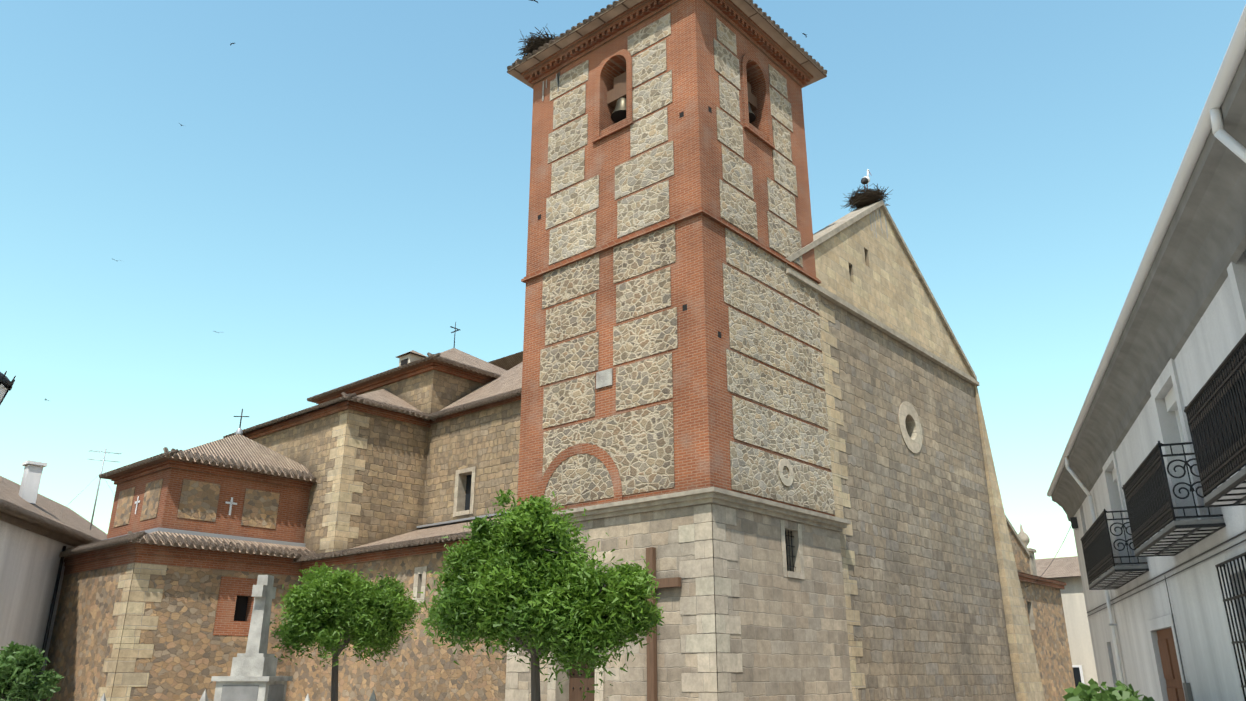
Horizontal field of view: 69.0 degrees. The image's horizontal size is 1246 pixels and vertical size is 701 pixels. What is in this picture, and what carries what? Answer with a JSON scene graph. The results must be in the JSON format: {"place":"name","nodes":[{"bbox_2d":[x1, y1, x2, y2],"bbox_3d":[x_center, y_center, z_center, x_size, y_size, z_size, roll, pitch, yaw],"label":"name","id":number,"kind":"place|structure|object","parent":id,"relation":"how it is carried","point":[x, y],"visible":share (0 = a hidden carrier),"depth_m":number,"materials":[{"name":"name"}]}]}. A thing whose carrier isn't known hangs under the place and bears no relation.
{"place":"outdoors","nodes":[
{"label":"outdoors","id":0,"kind":"place"},
{"bbox_2d":[0,460,106,700],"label":"white house","id":1,"kind":"structure","parent":0,"point":[39,533],"depth_m":28.76,"materials":[{"name":"paint"}]},
{"bbox_2d":[69,449,120,529],"bbox_3d":[-21.346,5.674,36.943,3.188,3.400,0.521,9,-21,-23],"label":"tv antenna","id":2,"kind":"object","parent":1,"relation":"on","point":[103,460],"visible":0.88,"depth_m":37.01,"materials":[{"name":"silver metal"}]},
{"bbox_2d":[40,409,319,700],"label":"chapel","id":3,"kind":"structure","parent":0,"point":[156,601],"depth_m":29.09,"materials":[{"name":"brown stone"}]},
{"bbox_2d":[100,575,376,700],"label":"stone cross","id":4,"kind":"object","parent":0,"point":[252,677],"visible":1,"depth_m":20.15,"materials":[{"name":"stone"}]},
{"bbox_2d":[45,0,806,400],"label":"swift birds","id":5,"kind":"object","parent":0,"point":[531,0],"visible":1,"depth_m":62.84},
{"bbox_2d":[0,0,1245,558],"label":"sky","id":6,"kind":"structure","parent":0,"point":[343,185],"materials":[{"name":"blue"}]},
{"bbox_2d":[223,200,1075,700],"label":"church nave walls","id":7,"kind":"structure","parent":0,"point":[411,462],"depth_m":31.22,"materials":[{"name":"beige stone"}]},
{"bbox_2d":[542,73,887,237],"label":"bird droppings","id":8,"kind":"object","parent":7,"relation":"attached to","point":[557,81],"visible":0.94,"depth_m":31.66,"materials":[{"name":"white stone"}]},
{"bbox_2d":[840,183,891,211],"bbox_3d":[8.868,-5.493,32.926,1.744,1.022,1.752,12,-23,-30],"label":"stork nest","id":9,"kind":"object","parent":7,"relation":"attached to","point":[865,196],"depth_m":32.60,"materials":[{"name":"brown wicker"}]},
{"bbox_2d":[861,169,871,187],"bbox_3d":[8.986,-6.179,33.337,0.300,1.221,0.858,-16,-25,38],"label":"stork","id":10,"kind":"object","parent":9,"relation":"on","point":[865,180],"visible":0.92,"depth_m":33.10,"materials":[{"name":"white"}]},
{"bbox_2d":[505,0,852,700],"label":"church tower","id":11,"kind":"structure","parent":0,"point":[673,405],"depth_m":23.94,"materials":[{"name":"beige stone"}]},
{"bbox_2d":[517,26,555,57],"bbox_3d":[-2.618,-9.669,29.163,1.714,0.946,1.826,1,-20,-4],"label":"bird nest","id":12,"kind":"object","parent":11,"relation":"on","point":[534,42],"depth_m":28.81,"materials":[{"name":"brown wicker"}]},
{"bbox_2d":[646,547,680,700],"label":"wooden cross","id":13,"kind":"object","parent":11,"relation":"attached to","point":[652,641],"visible":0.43,"depth_m":20.44,"materials":[{"name":"brown wood"}]},
{"bbox_2d":[607,72,756,122],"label":"church bells","id":14,"kind":"object","parent":11,"relation":"in","point":[616,97],"visible":0.44,"depth_m":26.95,"materials":[{"name":"metal"}]},
{"label":"plaza paving","id":15,"kind":"structure","parent":0,"visible":0},
{"bbox_2d":[0,371,15,404],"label":"street lamp","id":16,"kind":"object","parent":15,"relation":"on","point":[6,384],"visible":1,"depth_m":6.59,"materials":[{"name":"black metal"}]},
{"bbox_2d":[0,641,63,700],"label":"bush","id":17,"kind":"object","parent":15,"relation":"on","point":[17,664],"visible":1,"depth_m":16.19,"materials":[{"name":"green plant"}]},
{"bbox_2d":[270,562,430,700],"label":"acacia tree","id":18,"kind":"object","parent":15,"relation":"on","point":[330,612],"visible":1,"depth_m":21.55,"materials":[{"name":"green plant"}]},
{"bbox_2d":[409,489,664,700],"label":"acacia tree","id":19,"kind":"object","parent":15,"relation":"on","point":[523,576],"visible":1,"depth_m":15.61,"materials":[{"name":"green plant"}]},
{"bbox_2d":[1035,556,1099,692],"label":"houses","id":20,"kind":"structure","parent":15,"relation":"on","point":[1066,570],"depth_m":42.14,"materials":[{"name":"beige paint"}]},
{"bbox_2d":[1047,5,1245,700],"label":"white town house","id":21,"kind":"structure","parent":15,"relation":"on","point":[1178,332],"depth_m":12.81,"materials":[{"name":"paint"}]},
{"bbox_2d":[1027,517,1185,682],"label":"street cables","id":22,"kind":"object","parent":21,"relation":"attached to","point":[1074,523],"visible":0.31,"depth_m":25.02,"materials":[{"name":"black metal"}]},
{"bbox_2d":[1080,509,1148,589],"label":"balcony","id":23,"kind":"structure","parent":21,"relation":"attached to","point":[1095,539],"depth_m":17.59,"materials":[{"name":"metal"}]},
{"bbox_2d":[1122,441,1225,556],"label":"balcony","id":24,"kind":"structure","parent":21,"relation":"attached to","point":[1148,500],"depth_m":12.40,"materials":[{"name":"metal"}]},
{"bbox_2d":[1184,333,1245,506],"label":"balcony","id":25,"kind":"structure","parent":21,"relation":"attached to","point":[1215,410],"depth_m":9.12,"materials":[{"name":"metal"}]},
{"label":"pavement kerb","id":26,"kind":"structure","parent":0,"visible":0},
{"bbox_2d":[1062,678,1154,700],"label":"bush planter","id":27,"kind":"object","parent":26,"relation":"on","point":[1082,692],"visible":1,"depth_m":12.81,"materials":[{"name":"green plant"}]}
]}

